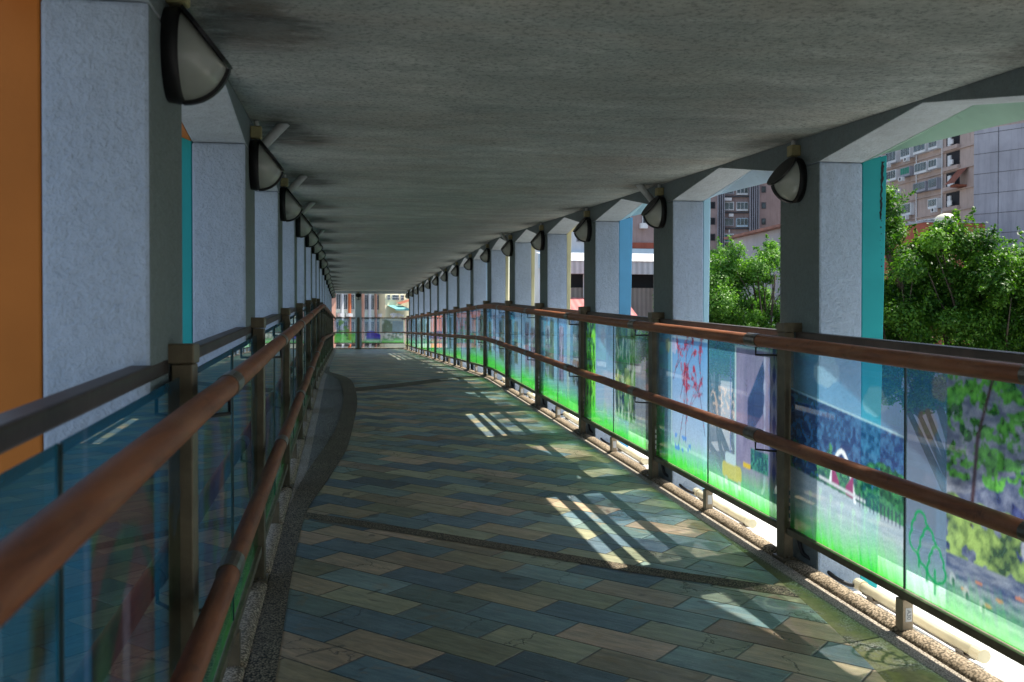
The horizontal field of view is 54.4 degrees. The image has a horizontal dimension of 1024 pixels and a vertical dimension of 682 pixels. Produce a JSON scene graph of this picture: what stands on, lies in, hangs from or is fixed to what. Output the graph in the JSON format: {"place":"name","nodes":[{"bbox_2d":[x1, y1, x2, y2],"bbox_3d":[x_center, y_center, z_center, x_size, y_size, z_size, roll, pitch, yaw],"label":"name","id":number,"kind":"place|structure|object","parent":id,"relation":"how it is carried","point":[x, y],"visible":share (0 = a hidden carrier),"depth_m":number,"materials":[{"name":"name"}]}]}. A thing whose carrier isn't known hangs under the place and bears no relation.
{"place":"outdoors","nodes":[
{"label":"outdoors","id":0,"kind":"place"},
{"bbox_2d":[0,304,335,627],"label":"handrail","id":1,"kind":"object","parent":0,"point":[40,549],"visible":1,"depth_m":1.29,"materials":[{"name":"wood"}]},
{"bbox_2d":[533,232,583,371],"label":"white block","id":2,"kind":"structure","parent":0,"point":[577,245],"depth_m":119.86,"materials":[{"name":"grey concrete"}]},
{"bbox_2d":[245,362,949,681],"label":"walkway deck","id":3,"kind":"structure","parent":0,"point":[886,660],"depth_m":4.55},
{"bbox_2d":[243,367,356,681],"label":"aggregate border","id":4,"kind":"object","parent":3,"relation":"on","point":[262,664],"visible":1,"depth_m":5.69,"materials":[{"name":"grey gravel"}]},
{"bbox_2d":[288,349,335,507],"bbox_3d":[-3.295,1.144,17.512,0.075,1.062,45.600,0,1,-10],"label":"gutter","id":5,"kind":"object","parent":3,"relation":"on","point":[304,463],"visible":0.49,"depth_m":9.94,"materials":[{"name":"concrete"}]},
{"bbox_2d":[335,291,405,347],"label":"portal","id":6,"kind":"object","parent":3,"relation":"on","point":[358,308],"visible":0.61,"depth_m":40.02,"materials":[{"name":"grey paint"}]},
{"bbox_2d":[355,376,478,390],"bbox_3d":[-1.419,0.670,15.894,0.452,0.077,3.615,0,1,33],"label":"aggregate cross band","id":7,"kind":"object","parent":3,"relation":"on","point":[395,385],"visible":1,"depth_m":15.44,"materials":[{"name":"gravel"}]},
{"bbox_2d":[305,512,798,596],"bbox_3d":[0.010,1.194,5.725,3.290,0.089,0.168,0,1,30],"label":"aggregate cross band","id":8,"kind":"object","parent":3,"relation":"on","point":[774,589],"visible":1,"depth_m":5.54,"materials":[{"name":"gravel"}]},
{"bbox_2d":[275,349,885,681],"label":"slate paving","id":9,"kind":"structure","parent":3,"relation":"on","point":[481,458],"depth_m":5.27,"materials":[{"name":"tile"}]},
{"bbox_2d":[334,317,403,348],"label":"end railing","id":10,"kind":"object","parent":9,"relation":"on","point":[345,336],"visible":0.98,"depth_m":40.12,"materials":[{"name":"clear glass"}]},
{"bbox_2d":[404,349,971,681],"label":"gutter","id":11,"kind":"object","parent":3,"relation":"on","point":[931,662],"visible":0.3,"depth_m":5.10,"materials":[{"name":"concrete"}]},
{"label":"ledge","id":12,"kind":"structure","parent":3,"relation":"attached to","visible":0},
{"bbox_2d":[0,0,182,473],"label":"column","id":13,"kind":"structure","parent":12,"relation":"on","point":[90,202],"depth_m":2.39,"materials":[{"name":"white paint"}]},
{"bbox_2d":[160,0,232,105],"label":"wall lamp","id":14,"kind":"object","parent":13,"relation":"attached to","point":[196,67],"visible":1,"depth_m":2.58,"materials":[{"name":"black plastic"}]},
{"bbox_2d":[182,138,254,366],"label":"column","id":15,"kind":"structure","parent":12,"relation":"on","point":[218,245],"depth_m":4.76,"materials":[{"name":"white paint"}]},
{"bbox_2d":[249,120,289,190],"bbox_3d":[-1.236,-0.951,5.048,0.208,0.384,0.269,0,3,-10],"label":"wall lamp","id":16,"kind":"object","parent":15,"relation":"attached to","point":[266,170],"visible":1,"depth_m":4.96,"materials":[{"name":"black plastic"}]},
{"bbox_2d":[255,191,282,329],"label":"column","id":17,"kind":"structure","parent":12,"relation":"on","point":[268,263],"depth_m":7.13,"materials":[{"name":"blue paint"}]},
{"bbox_2d":[279,174,306,221],"bbox_3d":[-1.634,-1.077,7.410,0.208,0.384,0.269,0,1,-7],"label":"wall lamp","id":18,"kind":"object","parent":17,"relation":"attached to","point":[291,209],"visible":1,"depth_m":7.33,"materials":[{"name":"black plastic"}]},
{"bbox_2d":[222,349,333,681],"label":"kerb","id":19,"kind":"structure","parent":12,"relation":"on","point":[251,615],"depth_m":4.93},
{"bbox_2d":[0,360,180,681],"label":"railing section","id":20,"kind":"object","parent":19,"relation":"on","point":[102,603],"visible":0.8,"depth_m":1.81,"materials":[{"name":"blue glass"}]},
{"bbox_2d":[169,332,335,681],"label":"handrail","id":21,"kind":"object","parent":20,"relation":"attached to","point":[194,659],"visible":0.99,"depth_m":2.86,"materials":[{"name":"wood"}]},
{"bbox_2d":[168,326,261,681],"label":"railing section","id":22,"kind":"object","parent":19,"relation":"on","point":[218,471],"visible":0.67,"depth_m":3.41,"materials":[{"name":"blue glass"}]},
{"bbox_2d":[251,314,287,583],"bbox_3d":[-1.504,0.516,6.200,0.135,1.414,2.423,0,1,-10],"label":"railing section","id":23,"kind":"object","parent":19,"relation":"on","point":[270,397],"visible":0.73,"depth_m":5.77,"materials":[{"name":"blue glass"}]},
{"bbox_2d":[281,307,301,488],"bbox_3d":[-1.903,0.390,8.565,0.135,1.414,2.423,0,1,-10],"label":"railing section","id":24,"kind":"object","parent":19,"relation":"on","point":[291,367],"visible":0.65,"depth_m":8.15,"materials":[{"name":"glass"}]},
{"bbox_2d":[296,303,309,439],"bbox_3d":[-2.303,0.263,10.930,0.135,1.414,2.423,0,1,-10],"label":"railing section","id":25,"kind":"object","parent":19,"relation":"on","point":[303,352],"visible":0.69,"depth_m":9.81,"materials":[{"name":"glass"}]},
{"bbox_2d":[305,300,314,409],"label":"railing section","id":26,"kind":"object","parent":19,"relation":"on","point":[310,345],"visible":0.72,"depth_m":12.14,"materials":[{"name":"brown metal"}]},
{"bbox_2d":[312,298,318,389],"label":"railing section","id":27,"kind":"object","parent":19,"relation":"on","point":[314,300],"visible":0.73,"depth_m":14.50,"materials":[{"name":"brown metal"}]},
{"bbox_2d":[316,298,321,376],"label":"railing section","id":28,"kind":"object","parent":19,"relation":"on","point":[319,339],"visible":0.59,"depth_m":16.87,"materials":[{"name":"brown metal"}]},
{"bbox_2d":[320,302,324,370],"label":"railing section","id":29,"kind":"object","parent":19,"relation":"on","point":[322,335],"visible":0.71,"depth_m":19.23,"materials":[{"name":"brown metal"}]},
{"bbox_2d":[282,219,296,316],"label":"column","id":30,"kind":"structure","parent":12,"relation":"on","point":[289,266],"depth_m":9.50,"materials":[{"name":"blue paint"}]},
{"bbox_2d":[296,202,314,237],"bbox_3d":[-2.035,-1.204,9.778,0.208,0.384,0.269,0,4,-11],"label":"wall lamp","id":31,"kind":"object","parent":30,"relation":"attached to","point":[304,227],"visible":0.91,"depth_m":9.69,"materials":[{"name":"black plastic"}]},
{"bbox_2d":[297,237,305,309],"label":"column","id":32,"kind":"structure","parent":12,"relation":"on","point":[301,272],"depth_m":11.87,"materials":[{"name":"blue paint"}]},
{"bbox_2d":[305,219,318,247],"bbox_3d":[-2.433,-1.314,12.129,0.165,0.351,0.227,0,-2,-12],"label":"wall lamp","id":33,"kind":"object","parent":32,"relation":"attached to","point":[312,239],"visible":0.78,"depth_m":12.05,"materials":[{"name":"black plastic"}]},
{"bbox_2d":[306,247,311,304],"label":"column","id":34,"kind":"structure","parent":12,"relation":"on","point":[308,274],"depth_m":14.23,"materials":[{"name":"blue paint"}]},
{"bbox_2d":[311,230,324,253],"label":"wall lamp","id":35,"kind":"object","parent":34,"relation":"attached to","point":[317,248],"visible":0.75,"depth_m":14.43,"materials":[{"name":"black plastic"}]},
{"bbox_2d":[312,254,316,297],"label":"column","id":36,"kind":"structure","parent":12,"relation":"on","point":[314,277],"depth_m":16.60,"materials":[{"name":"white paint"}]},
{"bbox_3d":[-0.699,0.420,0.268,0.368,2.362,0.490,0,1,-10],"label":"column","id":37,"kind":"object","parent":12,"relation":"on","visible":0},
{"bbox_2d":[100,0,291,195],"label":"side beam","id":38,"kind":"structure","parent":37,"relation":"on","point":[221,116],"depth_m":4.43,"materials":[{"name":"grey paint"}]},
{"bbox_2d":[189,0,1023,290],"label":"ceiling","id":39,"kind":"structure","parent":0,"point":[415,142],"depth_m":4.20,"materials":[{"name":"paint"}]},
{"bbox_2d":[626,214,653,261],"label":"brown block","id":40,"kind":"structure","parent":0,"point":[643,237],"depth_m":120.01,"materials":[{"name":"concrete"}]},
{"bbox_2d":[710,183,779,346],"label":"apartment tower","id":41,"kind":"structure","parent":0,"point":[745,210],"depth_m":186.72,"materials":[{"name":"brown concrete"}]},
{"bbox_2d":[724,224,779,445],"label":"white building","id":42,"kind":"structure","parent":0,"point":[752,238],"depth_m":53.69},
{"bbox_2d":[528,393,1023,681],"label":"ledge","id":43,"kind":"object","parent":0,"point":[1002,667],"depth_m":4.73,"materials":[{"name":"white paint"}]},
{"bbox_2d":[418,289,422,352],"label":"column","id":44,"kind":"structure","parent":43,"relation":"on","point":[420,302],"depth_m":33.72,"materials":[{"name":"white paint"}]},
{"bbox_2d":[423,286,429,355],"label":"column","id":45,"kind":"structure","parent":43,"relation":"on","point":[426,300],"depth_m":31.35,"materials":[{"name":"white paint"}]},
{"bbox_2d":[430,282,436,357],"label":"column","id":46,"kind":"structure","parent":43,"relation":"on","point":[433,297],"depth_m":28.98,"materials":[{"name":"white paint"}]},
{"bbox_2d":[437,278,445,360],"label":"column","id":47,"kind":"structure","parent":43,"relation":"on","point":[441,296],"depth_m":26.62,"materials":[{"name":"white paint"}]},
{"bbox_2d":[446,273,456,363],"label":"column","id":48,"kind":"structure","parent":43,"relation":"on","point":[451,292],"depth_m":24.26,"materials":[{"name":"white paint"}]},
{"bbox_2d":[457,267,469,367],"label":"column","id":49,"kind":"structure","parent":43,"relation":"on","point":[463,288],"depth_m":21.89,"materials":[{"name":"white paint"}]},
{"bbox_2d":[470,260,486,372],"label":"column","id":50,"kind":"structure","parent":43,"relation":"on","point":[478,283],"depth_m":19.53,"materials":[{"name":"white paint"}]},
{"bbox_2d":[487,250,508,381],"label":"column","id":51,"kind":"structure","parent":43,"relation":"on","point":[497,274],"depth_m":17.17,"materials":[{"name":"blue paint"}]},
{"bbox_2d":[479,242,489,262],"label":"wall lamp","id":52,"kind":"object","parent":51,"relation":"attached to","point":[484,256],"visible":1,"depth_m":17.29,"materials":[{"name":"black plastic"}]},
{"bbox_2d":[509,242,534,396],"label":"column","id":53,"kind":"structure","parent":43,"relation":"on","point":[521,274],"depth_m":14.80,"materials":[{"name":"white paint"}]},
{"bbox_2d":[499,233,512,256],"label":"wall lamp","id":54,"kind":"object","parent":53,"relation":"attached to","point":[507,248],"visible":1,"depth_m":14.94,"materials":[{"name":"black plastic"}]},
{"bbox_2d":[540,232,570,416],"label":"column","id":55,"kind":"structure","parent":43,"relation":"on","point":[555,272],"depth_m":12.44,"materials":[{"name":"white paint"}]},
{"bbox_2d":[530,223,544,250],"bbox_3d":[0.316,-1.322,12.632,0.165,0.351,0.227,0,1,-7],"label":"wall lamp","id":56,"kind":"object","parent":55,"relation":"attached to","point":[537,242],"visible":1,"depth_m":12.56,"materials":[{"name":"black plastic"}]},
{"bbox_2d":[584,217,632,446],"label":"column","id":57,"kind":"structure","parent":43,"relation":"on","point":[607,265],"depth_m":10.08,"materials":[{"name":"blue paint"}]},
{"bbox_2d":[573,208,591,241],"bbox_3d":[0.716,-1.195,10.262,0.165,0.351,0.228,0,2,-9],"label":"wall lamp","id":58,"kind":"object","parent":57,"relation":"attached to","point":[582,230],"visible":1,"depth_m":10.20,"materials":[{"name":"black plastic"}]},
{"bbox_2d":[617,441,647,464],"bbox_3d":[1.133,1.074,9.532,0.063,0.122,1.069,0,1,-9],"label":"tube light","id":59,"kind":"object","parent":43,"relation":"on","point":[641,460],"visible":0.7,"depth_m":9.40,"materials":[{"name":"plastic"}]},
{"bbox_2d":[654,198,710,496],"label":"column","id":60,"kind":"structure","parent":43,"relation":"on","point":[681,259],"depth_m":7.72,"materials":[{"name":"blue paint"}]},
{"bbox_2d":[636,184,666,228],"bbox_3d":[1.111,-1.085,7.916,0.208,0.384,0.269,0,1,-11],"label":"wall lamp","id":61,"kind":"object","parent":60,"relation":"attached to","point":[654,213],"visible":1,"depth_m":7.85,"materials":[{"name":"black plastic"}]},
{"bbox_2d":[404,348,1004,681],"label":"kerb","id":62,"kind":"structure","parent":43,"relation":"on","point":[962,666],"depth_m":5.14,"materials":[{"name":"beige concrete"}]},
{"bbox_2d":[407,315,413,350],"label":"railing section","id":63,"kind":"object","parent":62,"relation":"on","point":[410,335],"visible":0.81,"depth_m":36.94,"materials":[{"name":"glass"}]},
{"bbox_2d":[411,314,417,351],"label":"railing section","id":64,"kind":"object","parent":62,"relation":"on","point":[413,346],"visible":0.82,"depth_m":34.84,"materials":[{"name":"glass"}]},
{"bbox_2d":[416,313,423,354],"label":"railing section","id":65,"kind":"object","parent":62,"relation":"on","point":[419,337],"visible":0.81,"depth_m":32.53,"materials":[{"name":"glass"}]},
{"bbox_2d":[421,312,429,356],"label":"railing section","id":66,"kind":"object","parent":62,"relation":"on","point":[424,337],"visible":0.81,"depth_m":30.14,"materials":[{"name":"clear glass"}]},
{"bbox_2d":[428,310,437,358],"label":"railing section","id":67,"kind":"object","parent":62,"relation":"on","point":[432,341],"visible":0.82,"depth_m":27.75,"materials":[{"name":"clear glass"}]},
{"bbox_2d":[435,309,446,361],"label":"railing section","id":68,"kind":"object","parent":62,"relation":"on","point":[440,343],"visible":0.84,"depth_m":25.44,"materials":[{"name":"glass"}]},
{"bbox_2d":[444,307,457,365],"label":"railing section","id":69,"kind":"object","parent":62,"relation":"on","point":[449,344],"visible":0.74,"depth_m":23.06,"materials":[{"name":"glass"}]},
{"bbox_2d":[454,304,471,369],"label":"railing section","id":70,"kind":"object","parent":62,"relation":"on","point":[461,345],"visible":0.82,"depth_m":20.72,"materials":[{"name":"glass"}]},
{"bbox_2d":[468,301,489,375],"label":"railing section","id":71,"kind":"object","parent":62,"relation":"on","point":[477,357],"visible":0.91,"depth_m":18.13,"materials":[{"name":"clear glass"}]},
{"bbox_2d":[485,301,512,387],"bbox_3d":[-0.237,0.035,16.144,0.135,1.349,2.423,0,1,-10],"label":"railing section","id":72,"kind":"object","parent":62,"relation":"on","point":[496,365],"visible":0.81,"depth_m":15.69,"materials":[{"name":"glass"}]},
{"bbox_2d":[507,303,543,406],"bbox_3d":[0.163,0.147,13.779,0.135,1.380,2.423,0,1,-10],"label":"railing section","id":73,"kind":"object","parent":62,"relation":"on","point":[527,378],"visible":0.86,"depth_m":13.31,"materials":[{"name":"glass"}]},
{"bbox_2d":[537,306,589,434],"bbox_3d":[0.562,0.274,11.414,0.135,1.380,2.423,0,1,-10],"label":"railing section","id":74,"kind":"object","parent":62,"relation":"on","point":[568,400],"visible":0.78,"depth_m":11.19,"materials":[{"name":"glass"}]},
{"bbox_2d":[582,311,664,479],"bbox_3d":[0.961,0.400,9.048,0.135,1.380,2.423,0,1,-10],"label":"railing section","id":75,"kind":"object","parent":62,"relation":"on","point":[616,427],"visible":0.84,"depth_m":8.73,"materials":[{"name":"green glass"}]},
{"bbox_2d":[654,318,801,563],"bbox_3d":[1.361,0.527,6.683,0.135,1.380,2.423,0,1,-10],"label":"railing section","id":76,"kind":"object","parent":62,"relation":"on","point":[749,478],"visible":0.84,"depth_m":6.16,"materials":[{"name":"glass"}]},
{"bbox_2d":[797,540,854,586],"bbox_3d":[1.687,1.087,5.393,0.069,0.432,0.392,-1,1,-43],"label":"cable","id":77,"kind":"object","parent":76,"relation":"attached to","point":[829,573],"visible":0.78,"depth_m":5.33,"materials":[{"name":"black rubber"}]},
{"bbox_2d":[787,332,1023,665],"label":"railing section","id":78,"kind":"object","parent":62,"relation":"on","point":[859,527],"visible":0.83,"depth_m":4.11,"materials":[{"name":"multicoloured glass"}]},
{"bbox_2d":[402,332,1023,541],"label":"handrail","id":79,"kind":"object","parent":78,"relation":"attached to","point":[996,520],"visible":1,"depth_m":4.87,"materials":[{"name":"wood"}]},
{"bbox_2d":[402,304,1023,384],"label":"handrail","id":80,"kind":"object","parent":78,"relation":"attached to","point":[1008,372],"visible":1,"depth_m":4.88,"materials":[{"name":"metal"}]},
{"bbox_2d":[692,488,756,527],"bbox_3d":[1.513,1.201,7.164,0.062,0.122,1.069,0,1,-10],"label":"tube light","id":81,"kind":"object","parent":43,"relation":"on","point":[741,518],"visible":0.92,"depth_m":6.97,"materials":[{"name":"white plastic"}]},
{"bbox_2d":[780,156,886,588],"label":"column","id":82,"kind":"structure","parent":43,"relation":"on","point":[832,239],"depth_m":5.36,"materials":[{"name":"white paint"}]},
{"bbox_2d":[767,140,806,203],"bbox_3d":[1.515,-0.942,5.532,0.165,0.351,0.227,0,0,-11],"label":"wall lamp","id":83,"kind":"object","parent":82,"relation":"attached to","point":[787,181],"visible":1,"depth_m":5.47,"materials":[{"name":"black plastic"}]},
{"bbox_2d":[852,578,990,663],"bbox_3d":[1.926,1.328,4.771,0.062,0.122,1.069,0,1,-10],"label":"tube light","id":84,"kind":"object","parent":43,"relation":"on","point":[963,647],"visible":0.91,"depth_m":4.58,"materials":[{"name":"plastic"}]},
{"bbox_3d":[2.591,0.410,0.863,0.395,2.362,0.490,0,1,-10],"label":"column","id":85,"kind":"object","parent":43,"relation":"on","visible":0},
{"bbox_2d":[406,67,1023,293],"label":"side beam","id":86,"kind":"structure","parent":85,"relation":"on","point":[996,100],"depth_m":5.09,"materials":[{"name":"grey paint"}]},
{"bbox_2d":[709,458,945,588],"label":"pavement","id":87,"kind":"structure","parent":0,"point":[925,549],"depth_m":30.76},
{"bbox_2d":[709,369,945,541],"bbox_3d":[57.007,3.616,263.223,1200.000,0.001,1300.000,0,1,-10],"label":"ground","id":88,"kind":"structure","parent":0,"point":[725,401],"depth_m":86.79,"materials":[{"name":"concrete"}]},
{"bbox_2d":[332,294,381,347],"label":"striped building","id":89,"kind":"structure","parent":88,"relation":"on","point":[343,305],"depth_m":118.14,"materials":[{"name":"tile"}]},
{"bbox_2d":[378,294,408,348],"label":"cream building","id":90,"kind":"structure","parent":88,"relation":"on","point":[394,305],"depth_m":120.46,"materials":[{"name":"beige concrete"}]},
{"bbox_2d":[569,298,636,424],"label":"red roofed house","id":91,"kind":"structure","parent":88,"relation":"on","point":[575,303],"depth_m":56.40,"materials":[{"name":"paint"}]},
{"bbox_2d":[536,252,720,440],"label":"market shed","id":92,"kind":"structure","parent":88,"relation":"on","point":[642,292],"depth_m":60.79,"materials":[{"name":"white metal"}]},
{"bbox_2d":[635,234,779,469],"bbox_3d":[4.432,2.335,19.446,4.594,8.842,2.777,0,1,-10],"label":"leafy tree","id":93,"kind":"object","parent":88,"relation":"on","point":[731,275],"visible":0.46,"depth_m":18.89,"materials":[{"name":"green plant"}]},
{"bbox_2d":[881,179,1023,492],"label":"leafy tree","id":94,"kind":"object","parent":88,"relation":"on","point":[977,299],"visible":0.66,"depth_m":14.93,"materials":[{"name":"green plant"}]},
{"bbox_2d":[881,372,946,540],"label":"street wall","id":95,"kind":"structure","parent":0,"point":[919,470],"depth_m":34.29,"materials":[{"name":"grey concrete"}]},
{"bbox_2d":[883,221,987,344],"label":"brick building","id":96,"kind":"structure","parent":0,"point":[920,225],"depth_m":60.35,"materials":[{"name":"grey brick"}]},
{"bbox_2d":[875,120,1023,223],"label":"apartment building","id":97,"kind":"structure","parent":0,"point":[938,175],"depth_m":144.10,"materials":[{"name":"brown tile"}]},
{"bbox_2d":[886,169,899,181],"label":"window","id":98,"kind":"structure","parent":97,"relation":"in","point":[893,175],"depth_m":154.66,"materials":[{"name":"white glass"}]},
{"bbox_2d":[885,150,900,164],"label":"window","id":99,"kind":"structure","parent":97,"relation":"in","point":[893,157],"depth_m":154.43,"materials":[{"name":"white glass"}]},
{"bbox_2d":[900,166,913,177],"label":"window","id":100,"kind":"structure","parent":97,"relation":"in","point":[908,171],"depth_m":150.82,"materials":[{"name":"green glass"}]},
{"bbox_2d":[900,147,914,159],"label":"window","id":101,"kind":"structure","parent":97,"relation":"in","point":[907,152],"depth_m":150.78,"materials":[{"name":"white glass"}]},
{"bbox_2d":[901,203,914,215],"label":"window","id":102,"kind":"structure","parent":97,"relation":"in","point":[909,207],"depth_m":150.45,"materials":[{"name":"white glass"}]},
{"bbox_2d":[913,181,928,192],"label":"window","id":103,"kind":"structure","parent":97,"relation":"in","point":[921,187],"depth_m":147.14,"materials":[{"name":"grey glass"}]},
{"bbox_2d":[913,143,930,154],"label":"window","id":104,"kind":"structure","parent":97,"relation":"in","point":[920,149],"depth_m":147.16,"materials":[{"name":"white glass"}]},
{"bbox_2d":[914,161,930,174],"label":"window","id":105,"kind":"structure","parent":97,"relation":"in","point":[922,167],"depth_m":147.29,"materials":[{"name":"white glass"}]},
{"bbox_2d":[928,198,940,208],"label":"window","id":106,"kind":"structure","parent":97,"relation":"in","point":[936,202],"depth_m":143.74,"materials":[{"name":"white glass"}]},
{"bbox_2d":[928,177,940,190],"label":"window","id":107,"kind":"structure","parent":97,"relation":"in","point":[934,183],"depth_m":143.70,"materials":[{"name":"grey glass"}]},
{"bbox_2d":[928,158,940,169],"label":"window","id":108,"kind":"structure","parent":97,"relation":"in","point":[934,164],"depth_m":143.84,"materials":[{"name":"white glass"}]},
{"bbox_2d":[928,140,941,150],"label":"window","id":109,"kind":"structure","parent":97,"relation":"in","point":[935,145],"depth_m":143.67,"materials":[{"name":"white glass"}]},
{"bbox_2d":[973,123,1023,253],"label":"office building","id":110,"kind":"structure","parent":0,"point":[999,176],"depth_m":63.60,"materials":[{"name":"grey concrete"}]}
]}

